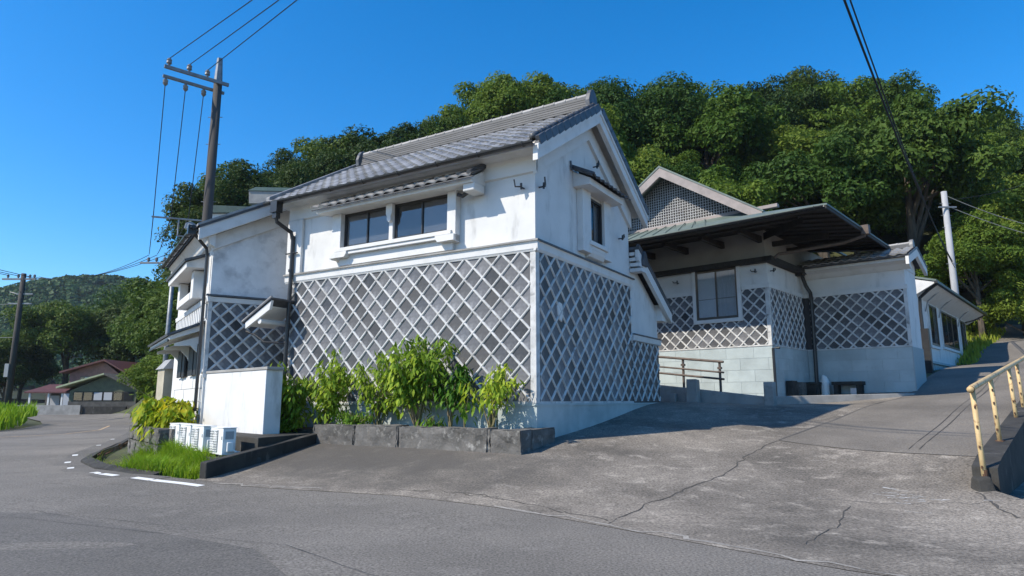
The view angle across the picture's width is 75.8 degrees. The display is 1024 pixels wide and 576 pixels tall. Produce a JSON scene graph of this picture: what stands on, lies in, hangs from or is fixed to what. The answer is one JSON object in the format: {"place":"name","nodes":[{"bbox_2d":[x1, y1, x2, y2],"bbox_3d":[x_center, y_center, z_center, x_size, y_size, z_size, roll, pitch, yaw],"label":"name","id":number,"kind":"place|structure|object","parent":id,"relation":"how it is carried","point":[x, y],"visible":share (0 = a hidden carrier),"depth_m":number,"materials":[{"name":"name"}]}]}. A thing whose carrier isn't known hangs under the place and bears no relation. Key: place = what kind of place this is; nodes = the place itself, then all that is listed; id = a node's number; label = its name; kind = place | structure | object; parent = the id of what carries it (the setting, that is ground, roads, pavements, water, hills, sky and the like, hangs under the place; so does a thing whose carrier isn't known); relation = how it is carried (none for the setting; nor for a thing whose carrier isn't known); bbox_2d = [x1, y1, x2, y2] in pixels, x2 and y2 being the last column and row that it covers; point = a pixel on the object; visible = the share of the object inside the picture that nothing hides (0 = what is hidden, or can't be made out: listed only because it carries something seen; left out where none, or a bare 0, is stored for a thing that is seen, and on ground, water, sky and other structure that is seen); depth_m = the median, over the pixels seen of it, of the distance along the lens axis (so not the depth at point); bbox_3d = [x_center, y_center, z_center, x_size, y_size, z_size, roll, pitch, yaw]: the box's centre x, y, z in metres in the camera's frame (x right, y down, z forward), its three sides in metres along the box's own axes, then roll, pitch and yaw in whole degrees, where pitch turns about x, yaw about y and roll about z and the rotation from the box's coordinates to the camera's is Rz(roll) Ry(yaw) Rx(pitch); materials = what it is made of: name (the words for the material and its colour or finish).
{"place":"outdoors","nodes":[
{"label":"outdoors","id":0,"kind":"place"},
{"bbox_2d":[0,399,38,429],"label":"roadside grass","id":1,"kind":"structure","parent":0,"point":[12,414],"depth_m":37.65,"materials":[{"name":"green plant"}]},
{"bbox_2d":[0,285,101,402],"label":"hill","id":2,"kind":"structure","parent":0,"point":[39,397],"depth_m":250.76,"materials":[{"name":"green plant"}]},
{"bbox_2d":[0,274,161,387],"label":"wood","id":3,"kind":"object","parent":2,"relation":"on","point":[79,291],"visible":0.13,"depth_m":356.25,"materials":[{"name":"green plant"}]},
{"bbox_2d":[212,187,290,217],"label":"white building","id":4,"kind":"structure","parent":0,"point":[257,195],"depth_m":28.75,"materials":[{"name":"paint"}]},
{"bbox_2d":[0,413,881,575],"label":"asphalt road","id":5,"kind":"structure","parent":0,"point":[383,535],"depth_m":7.91,"materials":[{"name":"grey asphalt"}]},
{"bbox_2d":[52,431,170,481],"bbox_3d":[-14.407,5.566,23.876,2.315,0.114,28.523,5,-11,-29],"label":"gutter strip","id":6,"kind":"object","parent":5,"relation":"on","point":[77,464],"visible":0.75,"depth_m":15.43,"materials":[{"name":"concrete"}]},
{"bbox_2d":[0,512,286,575],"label":"road patch","id":7,"kind":"object","parent":5,"relation":"on","point":[150,553],"visible":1,"depth_m":6.41,"materials":[{"name":"grey asphalt"}]},
{"bbox_2d":[0,217,1020,575],"bbox_3d":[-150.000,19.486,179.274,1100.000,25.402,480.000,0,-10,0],"label":"ground","id":8,"kind":"structure","parent":0,"point":[886,239],"depth_m":46.16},
{"bbox_2d":[2,273,36,423],"bbox_3d":[-38.100,4.869,49.861,2.600,12.150,0.540,0,-10,0],"label":"power pole","id":9,"kind":"object","parent":8,"relation":"on","point":[9,370],"visible":0.94,"depth_m":49.96,"materials":[{"name":"concrete"}]},
{"bbox_2d":[0,343,54,404],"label":"roadside tree","id":10,"kind":"object","parent":8,"relation":"on","point":[28,358],"visible":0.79,"depth_m":88.11,"materials":[{"name":"green plant"}]},
{"bbox_2d":[0,329,62,404],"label":"roadside tree","id":11,"kind":"object","parent":8,"relation":"on","point":[56,368],"visible":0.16,"depth_m":94.97,"materials":[{"name":"green plant"}]},
{"bbox_2d":[17,405,81,414],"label":"front garden wall","id":12,"kind":"structure","parent":8,"relation":"on","point":[60,409],"depth_m":71.20,"materials":[{"name":"concrete"}]},
{"bbox_2d":[0,299,126,383],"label":"roadside tree","id":13,"kind":"object","parent":8,"relation":"on","point":[55,326],"visible":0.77,"depth_m":88.19,"materials":[{"name":"green plant"}]},
{"bbox_2d":[24,359,144,413],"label":"roadside house","id":14,"kind":"structure","parent":8,"relation":"on","point":[95,384],"depth_m":72.66,"materials":[{"name":"wood"}]},
{"bbox_2d":[70,284,134,360],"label":"roadside tree","id":15,"kind":"object","parent":8,"relation":"on","point":[114,299],"visible":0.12,"depth_m":96.07,"materials":[{"name":"green plant"}]},
{"bbox_2d":[64,303,144,365],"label":"roadside tree","id":16,"kind":"object","parent":8,"relation":"on","point":[91,344],"visible":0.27,"depth_m":89.74,"materials":[{"name":"green plant"}]},
{"bbox_2d":[82,407,126,413],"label":"front garden wall","id":17,"kind":"structure","parent":8,"relation":"on","point":[98,410],"depth_m":71.38,"materials":[{"name":"concrete"}]},
{"bbox_2d":[81,438,161,475],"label":"roadside kerb","id":18,"kind":"structure","parent":8,"relation":"on","point":[89,461],"depth_m":14.53,"materials":[{"name":"concrete"}]},
{"bbox_2d":[106,275,167,345],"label":"roadside tree","id":19,"kind":"object","parent":8,"relation":"on","point":[135,313],"visible":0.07,"depth_m":55.04,"materials":[{"name":"green plant"}]},
{"bbox_2d":[116,344,173,400],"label":"roadside tree","id":20,"kind":"object","parent":8,"relation":"on","point":[146,374],"visible":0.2,"depth_m":41.14,"materials":[{"name":"green plant"}]},
{"bbox_2d":[124,281,177,355],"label":"roadside tree","id":21,"kind":"object","parent":8,"relation":"on","point":[155,330],"visible":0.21,"depth_m":47.60,"materials":[{"name":"green plant"}]},
{"bbox_2d":[127,425,174,454],"bbox_3d":[-9.340,4.364,17.751,1.339,1.281,4.274,8,-13,-39],"label":"stone bed","id":22,"kind":"object","parent":8,"relation":"on","point":[160,434],"visible":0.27,"depth_m":16.65,"materials":[{"name":"stone"}]},
{"bbox_2d":[123,394,197,441],"bbox_3d":[-9.550,3.517,17.767,2.072,1.318,1.643,-8,-13,39],"label":"yellow shrub","id":23,"kind":"object","parent":22,"relation":"on","point":[147,408],"visible":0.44,"depth_m":17.47,"materials":[{"name":"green plant"}]},
{"bbox_2d":[144,403,196,442],"bbox_3d":[-8.781,3.472,16.956,1.320,0.981,1.154,-3,-10,15],"label":"leafy shrub","id":24,"kind":"object","parent":22,"relation":"on","point":[169,415],"visible":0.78,"depth_m":16.73,"materials":[{"name":"yellow plant"}]},
{"bbox_2d":[140,257,173,361],"bbox_3d":[-21.950,3.638,39.957,2.300,11.250,0.320,0,-10,0],"label":"steel pole","id":25,"kind":"object","parent":8,"relation":"on","point":[169,312],"visible":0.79,"depth_m":40.29,"materials":[{"name":"grey metal"}]},
{"bbox_2d":[156,359,173,400],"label":"gate wall","id":26,"kind":"structure","parent":8,"relation":"on","point":[164,378],"depth_m":23.58,"materials":[{"name":"beige paint"}]},
{"bbox_2d":[154,179,222,249],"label":"slope tree","id":27,"kind":"object","parent":8,"relation":"on","point":[180,209],"visible":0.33,"depth_m":56.06,"materials":[{"name":"green plant"}]},
{"bbox_2d":[152,58,228,236],"bbox_3d":[-12.245,-1.328,24.204,2.300,15.750,0.970,8,-13,-40],"label":"power pole","id":28,"kind":"object","parent":8,"relation":"on","point":[212,144],"visible":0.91,"depth_m":25.06,"materials":[{"name":"concrete"}]},
{"bbox_2d":[148,202,289,423],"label":"storehouse","id":29,"kind":"structure","parent":8,"relation":"on","point":[228,271],"depth_m":18.79,"materials":[{"name":"paint"}]},
{"bbox_2d":[201,367,283,433],"bbox_3d":[-6.692,3.115,17.003,3.992,1.970,1.267,-9,-13,44],"label":"rendered box","id":30,"kind":"object","parent":8,"relation":"on","point":[245,400],"visible":0.72,"depth_m":15.98,"materials":[{"name":"paint"}]},
{"bbox_2d":[213,158,282,206],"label":"slope tree","id":31,"kind":"object","parent":8,"relation":"on","point":[238,185],"visible":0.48,"depth_m":54.01,"materials":[{"name":"green plant"}]},
{"bbox_2d":[206,432,309,463],"bbox_3d":[-6.256,4.003,15.512,2.650,1.120,4.493,9,-13,-41],"label":"unit ledge","id":32,"kind":"object","parent":8,"relation":"on","point":[246,441],"visible":0.18,"depth_m":14.36,"materials":[{"name":"concrete"}]},
{"bbox_2d":[191,425,215,452],"bbox_3d":[-6.912,3.412,14.857,0.428,0.605,0.854,9,-13,-42],"label":"air conditioner","id":33,"kind":"object","parent":32,"relation":"on","point":[200,436],"visible":0.84,"depth_m":14.62,"materials":[{"name":"grey metal"}]},
{"bbox_2d":[209,426,239,456],"bbox_3d":[-6.073,3.257,13.952,0.428,0.605,0.854,9,-13,-41],"label":"air conditioner","id":34,"kind":"object","parent":32,"relation":"on","point":[222,440],"visible":0.98,"depth_m":13.70,"materials":[{"name":"grey metal"}]},
{"bbox_2d":[260,148,297,176],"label":"woodland tree","id":35,"kind":"object","parent":8,"relation":"on","point":[285,157],"visible":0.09,"depth_m":69.74,"materials":[{"name":"green plant"}]},
{"bbox_2d":[267,155,355,187],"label":"woodland tree","id":36,"kind":"object","parent":8,"relation":"on","point":[303,175],"visible":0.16,"depth_m":57.90,"materials":[{"name":"green plant"}]},
{"bbox_2d":[287,133,371,182],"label":"woodland tree","id":37,"kind":"object","parent":8,"relation":"on","point":[308,149],"visible":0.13,"depth_m":62.52,"materials":[{"name":"green plant"}]},
{"bbox_2d":[318,136,406,173],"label":"woodland tree","id":38,"kind":"object","parent":8,"relation":"on","point":[362,147],"visible":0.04,"depth_m":58.92,"materials":[{"name":"green plant"}]},
{"bbox_2d":[308,123,425,168],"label":"woodland tree","id":39,"kind":"object","parent":8,"relation":"on","point":[382,137],"visible":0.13,"depth_m":62.29,"materials":[{"name":"green plant"}]},
{"bbox_2d":[241,89,672,436],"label":"storehouse","id":40,"kind":"structure","parent":8,"relation":"on","point":[485,246],"depth_m":16.24,"materials":[{"name":"paint"}]},
{"bbox_2d":[344,207,388,246],"bbox_3d":[-3.747,-1.556,17.093,1.640,0.950,0.060,-6,-11,31],"label":"window","id":41,"kind":"structure","parent":40,"relation":"in","point":[368,226],"depth_m":17.14,"materials":[{"name":"blue glass"}]},
{"bbox_2d":[394,194,447,238],"bbox_3d":[-2.196,-1.717,16.148,1.760,0.950,0.060,-6,-11,31],"label":"window","id":42,"kind":"structure","parent":40,"relation":"in","point":[428,215],"depth_m":16.19,"materials":[{"name":"blue glass"}]},
{"bbox_2d":[591,199,601,244],"bbox_3d":[2.122,-1.689,17.057,0.090,1.180,0.840,-6,-11,31],"label":"window","id":43,"kind":"structure","parent":40,"relation":"in","point":[596,208],"depth_m":17.28,"materials":[{"name":"black glass"}]},
{"bbox_2d":[421,113,493,135],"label":"woodland tree","id":44,"kind":"object","parent":8,"relation":"on","point":[442,126],"visible":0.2,"depth_m":61.72,"materials":[{"name":"green plant"}]},
{"bbox_2d":[434,70,545,125],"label":"woodland tree","id":45,"kind":"object","parent":8,"relation":"on","point":[469,99],"visible":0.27,"depth_m":63.22,"materials":[{"name":"green plant"}]},
{"bbox_2d":[466,70,585,125],"bbox_3d":[1.934,-14.291,65.026,13.968,14.977,12.782,0,-10,2],"label":"woodland tree","id":46,"kind":"object","parent":8,"relation":"on","point":[544,85],"visible":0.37,"depth_m":62.80,"materials":[{"name":"green plant"}]},
{"bbox_2d":[538,75,657,154],"bbox_3d":[7.779,-11.306,62.562,12.360,17.780,12.294,0,-10,-3],"label":"woodland tree","id":47,"kind":"object","parent":8,"relation":"on","point":[604,97],"visible":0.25,"depth_m":59.47,"materials":[{"name":"green plant"}]},
{"bbox_2d":[600,103,670,185],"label":"woodland tree","id":48,"kind":"object","parent":8,"relation":"on","point":[643,162],"visible":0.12,"depth_m":50.28,"materials":[{"name":"green plant"}]},
{"bbox_2d":[608,71,713,159],"bbox_3d":[13.647,-12.102,62.779,12.679,17.216,12.610,1,-10,-8],"label":"woodland tree","id":49,"kind":"object","parent":8,"relation":"on","point":[652,98],"visible":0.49,"depth_m":59.48,"materials":[{"name":"green plant"}]},
{"bbox_2d":[652,159,725,184],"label":"woodland tree","id":50,"kind":"object","parent":8,"relation":"on","point":[691,173],"visible":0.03,"depth_m":48.45,"materials":[{"name":"green plant"}]},
{"bbox_2d":[664,149,733,182],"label":"woodland tree","id":51,"kind":"object","parent":8,"relation":"on","point":[686,155],"visible":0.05,"depth_m":55.52,"materials":[{"name":"green plant"}]},
{"bbox_2d":[650,79,790,169],"bbox_3d":[18.839,-10.787,59.705,12.933,17.402,14.133,-5,-11,28],"label":"woodland tree","id":52,"kind":"object","parent":8,"relation":"on","point":[734,130],"visible":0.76,"depth_m":56.47,"materials":[{"name":"green plant"}]},
{"bbox_2d":[694,164,750,203],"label":"woodland tree","id":53,"kind":"object","parent":8,"relation":"on","point":[721,169],"visible":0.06,"depth_m":44.55,"materials":[{"name":"green plant"}]},
{"bbox_2d":[711,153,762,198],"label":"woodland tree","id":54,"kind":"object","parent":8,"relation":"on","point":[732,162],"visible":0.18,"depth_m":56.14,"materials":[{"name":"green plant"}]},
{"bbox_2d":[698,174,777,211],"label":"woodland tree","id":55,"kind":"object","parent":8,"relation":"on","point":[728,187],"visible":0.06,"depth_m":41.04,"materials":[{"name":"green plant"}]},
{"bbox_2d":[739,122,812,172],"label":"woodland tree","id":56,"kind":"object","parent":8,"relation":"on","point":[753,158],"visible":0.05,"depth_m":59.58,"materials":[{"name":"green plant"}]},
{"bbox_2d":[744,73,835,134],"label":"woodland tree","id":57,"kind":"object","parent":8,"relation":"on","point":[769,94],"visible":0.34,"depth_m":63.13,"materials":[{"name":"green plant"}]},
{"bbox_2d":[760,124,830,175],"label":"woodland tree","id":58,"kind":"object","parent":8,"relation":"on","point":[789,142],"visible":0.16,"depth_m":54.66,"materials":[{"name":"green plant"}]},
{"bbox_2d":[628,166,987,395],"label":"office house","id":59,"kind":"structure","parent":8,"relation":"on","point":[756,297],"depth_m":23.39,"materials":[{"name":"paint"}]},
{"bbox_2d":[695,267,737,320],"bbox_3d":[7.313,0.225,23.499,1.560,1.790,0.060,-9,-13,41],"label":"window","id":60,"kind":"structure","parent":59,"relation":"in","point":[718,283],"depth_m":23.51,"materials":[{"name":"glass"}]},
{"bbox_2d":[928,304,939,346],"bbox_3d":[18.996,1.696,29.600,0.060,1.800,1.700,-9,-13,41],"label":"window","id":61,"kind":"structure","parent":59,"relation":"in","point":[932,310],"depth_m":29.71,"materials":[{"name":"glass"}]},
{"bbox_2d":[941,310,959,350],"bbox_3d":[21.714,2.151,32.568,0.060,1.700,4.200,-9,-13,41],"label":"window","id":62,"kind":"structure","parent":59,"relation":"in","point":[949,323],"depth_m":32.70,"materials":[{"name":"glass"}]},
{"bbox_2d":[757,78,871,132],"bbox_3d":[28.803,-13.687,66.059,11.700,15.136,12.786,7,-12,-35],"label":"woodland tree","id":63,"kind":"object","parent":8,"relation":"on","point":[803,112],"visible":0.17,"depth_m":63.26,"materials":[{"name":"green plant"}]},
{"bbox_2d":[739,132,902,257],"bbox_3d":[21.916,-3.154,47.122,10.955,14.730,11.657,-5,-11,27],"label":"woodland tree","id":64,"kind":"object","parent":8,"relation":"on","point":[801,180],"visible":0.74,"depth_m":44.22,"materials":[{"name":"green plant"}]},
{"bbox_2d":[772,64,871,126],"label":"woodland tree","id":65,"kind":"object","parent":8,"relation":"on","point":[810,76],"visible":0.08,"depth_m":65.98,"materials":[{"name":"green plant"}]},
{"bbox_2d":[795,75,887,132],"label":"woodland tree","id":66,"kind":"object","parent":8,"relation":"on","point":[869,106],"visible":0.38,"depth_m":62.62,"materials":[{"name":"green plant"}]},
{"bbox_2d":[809,179,923,254],"bbox_3d":[26.251,-3.650,50.330,9.541,12.746,9.490,-8,-13,39],"label":"woodland tree","id":67,"kind":"object","parent":8,"relation":"on","point":[898,208],"visible":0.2,"depth_m":47.73,"materials":[{"name":"green plant"}]},
{"bbox_2d":[860,68,939,120],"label":"woodland tree","id":68,"kind":"object","parent":8,"relation":"on","point":[892,88],"visible":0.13,"depth_m":65.70,"materials":[{"name":"green plant"}]},
{"bbox_2d":[870,187,968,252],"bbox_3d":[34.031,-4.753,55.728,7.725,9.039,7.799,-8,-13,40],"label":"woodland tree","id":69,"kind":"object","parent":8,"relation":"on","point":[935,213],"visible":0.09,"depth_m":54.93,"materials":[{"name":"green plant"}]},
{"bbox_2d":[829,84,1022,271],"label":"woodland tree","id":70,"kind":"object","parent":8,"relation":"on","point":[925,138],"visible":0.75,"depth_m":43.40,"materials":[{"name":"green plant"}]},
{"bbox_2d":[938,191,958,293],"bbox_3d":[24.600,-0.214,36.550,1.000,10.700,0.390,0,-10,0],"label":"power pole","id":71,"kind":"object","parent":8,"relation":"on","point":[945,207],"visible":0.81,"depth_m":36.88,"materials":[{"name":"white concrete"}]},
{"bbox_2d":[843,0,952,261],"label":"overhead wire","id":72,"kind":"object","parent":71,"relation":"attached to","point":[865,55],"visible":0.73,"depth_m":17.50,"materials":[{"name":"black"}]},
{"bbox_2d":[849,0,954,267],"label":"overhead wire","id":73,"kind":"object","parent":71,"relation":"attached to","point":[892,116],"visible":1,"depth_m":17.79,"materials":[{"name":"black"}]},
{"bbox_2d":[915,210,1023,337],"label":"roadside tree","id":74,"kind":"object","parent":8,"relation":"on","point":[969,253],"visible":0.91,"depth_m":40.60,"materials":[{"name":"green plant"}]},
{"bbox_2d":[931,136,1023,208],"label":"woodland tree","id":75,"kind":"object","parent":8,"relation":"on","point":[1016,179],"visible":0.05,"depth_m":53.41,"materials":[{"name":"green plant"}]},
{"bbox_2d":[957,322,1005,364],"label":"verge grass","id":76,"kind":"structure","parent":8,"relation":"on","point":[977,344],"depth_m":37.42,"materials":[{"name":"green plant"}]},
{"bbox_2d":[943,191,1023,334],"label":"roadside tree","id":77,"kind":"object","parent":8,"relation":"on","point":[995,205],"visible":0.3,"depth_m":42.73,"materials":[{"name":"green plant"}]},
{"bbox_2d":[970,265,1023,332],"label":"roadside tree","id":78,"kind":"object","parent":8,"relation":"on","point":[995,309],"visible":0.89,"depth_m":40.36,"materials":[{"name":"green plant"}]},
{"bbox_2d":[975,112,1023,175],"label":"woodland tree","id":79,"kind":"object","parent":8,"relation":"on","point":[998,137],"visible":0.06,"depth_m":58.07,"materials":[{"name":"green plant"}]},
{"bbox_2d":[980,119,1021,147],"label":"woodland tree","id":80,"kind":"object","parent":8,"relation":"on","point":[1009,133],"visible":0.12,"depth_m":62.50,"materials":[{"name":"green plant"}]},
{"bbox_2d":[0,0,1023,286],"label":"sky","id":81,"kind":"structure","parent":0,"point":[82,87],"materials":[{"name":"blue"}]},
{"bbox_2d":[195,392,1023,575],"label":"concrete apron","id":82,"kind":"object","parent":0,"point":[613,470],"visible":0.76,"depth_m":10.64,"materials":[{"name":"grey concrete"}]},
{"bbox_2d":[199,433,316,481],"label":"sloping wall","id":83,"kind":"structure","parent":82,"relation":"on","point":[225,464],"depth_m":13.33,"materials":[{"name":"concrete"}]},
{"bbox_2d":[291,423,554,454],"bbox_3d":[-2.949,3.526,15.240,8.215,0.768,1.473,-6,-11,31],"label":"planter edging","id":84,"kind":"object","parent":82,"relation":"on","point":[520,441],"visible":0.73,"depth_m":13.64,"materials":[{"name":"stone"}]},
{"bbox_2d":[270,362,320,431],"bbox_3d":[-5.586,2.715,16.245,2.000,1.867,1.214,-6,-11,31],"label":"leafy shrub","id":85,"kind":"object","parent":84,"relation":"in","point":[292,403],"visible":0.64,"depth_m":15.98,"materials":[{"name":"green plant"}]},
{"bbox_2d":[294,349,355,423],"bbox_3d":[-4.443,2.457,15.968,1.238,2.033,1.513,9,-13,-41],"label":"leafy shrub","id":86,"kind":"object","parent":84,"relation":"in","point":[330,398],"visible":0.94,"depth_m":15.78,"materials":[{"name":"green plant"}]},
{"bbox_2d":[332,409,375,424],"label":"herb","id":87,"kind":"object","parent":84,"relation":"on","point":[347,418],"visible":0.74,"depth_m":15.35,"materials":[{"name":"green plant"}]},
{"bbox_2d":[347,358,402,424],"bbox_3d":[-3.130,2.466,15.379,1.708,1.700,1.274,-6,-11,31],"label":"leafy shrub","id":88,"kind":"object","parent":84,"relation":"on","point":[384,407],"visible":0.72,"depth_m":15.34,"materials":[{"name":"green plant"}]},
{"bbox_2d":[366,334,460,425],"bbox_3d":[-2.248,2.124,14.802,2.449,2.178,1.484,-1,-10,8],"label":"leafy shrub","id":89,"kind":"object","parent":84,"relation":"in","point":[412,390],"visible":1,"depth_m":14.57,"materials":[{"name":"green plant"}]},
{"bbox_2d":[421,362,473,426],"bbox_3d":[-1.339,2.397,14.491,1.232,1.531,1.002,-6,-11,31],"label":"leafy shrub","id":90,"kind":"object","parent":84,"relation":"in","point":[461,373],"visible":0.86,"depth_m":14.35,"materials":[{"name":"green plant"}]},
{"bbox_2d":[457,363,524,427],"bbox_3d":[-0.409,2.290,13.642,1.180,1.462,1.219,5,-11,-25],"label":"leafy shrub","id":91,"kind":"object","parent":84,"relation":"on","point":[495,391],"visible":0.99,"depth_m":13.58,"materials":[{"name":"green plant"}]},
{"bbox_2d":[686,379,700,402],"bbox_3d":[6.065,3.596,21.967,0.399,1.090,0.299,-9,-13,41],"label":"concrete post","id":92,"kind":"object","parent":82,"relation":"on","point":[692,390],"visible":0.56,"depth_m":21.88,"materials":[{"name":"grey concrete"}]},
{"bbox_2d":[494,506,904,575],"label":"apron lip","id":93,"kind":"object","parent":82,"relation":"on","point":[686,537],"visible":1,"depth_m":7.08,"materials":[{"name":"grey concrete"}]},
{"bbox_2d":[660,385,764,404],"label":"ramp kerb","id":94,"kind":"structure","parent":82,"relation":"on","point":[709,396],"depth_m":21.69,"materials":[{"name":"concrete"}]},
{"bbox_2d":[659,356,724,391],"bbox_3d":[5.246,2.922,23.386,4.829,1.568,0.152,-9,-13,41],"label":"handrail","id":95,"kind":"object","parent":94,"relation":"on","point":[719,368],"visible":0.45,"depth_m":22.47,"materials":[{"name":"brown metal"}]},
{"bbox_2d":[763,382,776,405],"bbox_3d":[7.960,3.423,20.235,0.300,1.050,0.270,-9,-13,41],"label":"concrete post","id":96,"kind":"object","parent":82,"relation":"on","point":[770,396],"visible":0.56,"depth_m":20.16,"materials":[{"name":"grey concrete"}]},
{"bbox_2d":[777,393,914,404],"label":"kerb","id":97,"kind":"structure","parent":82,"relation":"on","point":[808,399],"depth_m":21.20,"materials":[{"name":"concrete"}]},
{"bbox_2d":[971,476,995,491],"bbox_3d":[6.924,2.987,9.634,0.303,0.447,0.340,-2,-10,9],"label":"stone stub","id":98,"kind":"object","parent":82,"relation":"on","point":[981,483],"visible":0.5,"depth_m":9.58,"materials":[{"name":"concrete"}]},
{"bbox_2d":[971,401,1023,494],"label":"kerb wall","id":99,"kind":"structure","parent":82,"relation":"on","point":[1004,461],"depth_m":10.98,"materials":[{"name":"concrete"}]},
{"bbox_2d":[966,356,1023,476],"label":"guard rail","id":100,"kind":"object","parent":99,"relation":"on","point":[973,387],"visible":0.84,"depth_m":11.38,"materials":[{"name":"beige metal"}]},
{"bbox_2d":[781,325,1023,455],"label":"ramp road","id":101,"kind":"structure","parent":0,"point":[903,424],"depth_m":15.99,"materials":[{"name":"grey concrete"}]},
{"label":"grass bank","id":102,"kind":"structure","parent":0,"visible":0},
{"bbox_2d":[86,432,224,479],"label":"long grass","id":103,"kind":"structure","parent":102,"relation":"on","point":[178,452],"depth_m":13.74,"materials":[{"name":"green plant"}]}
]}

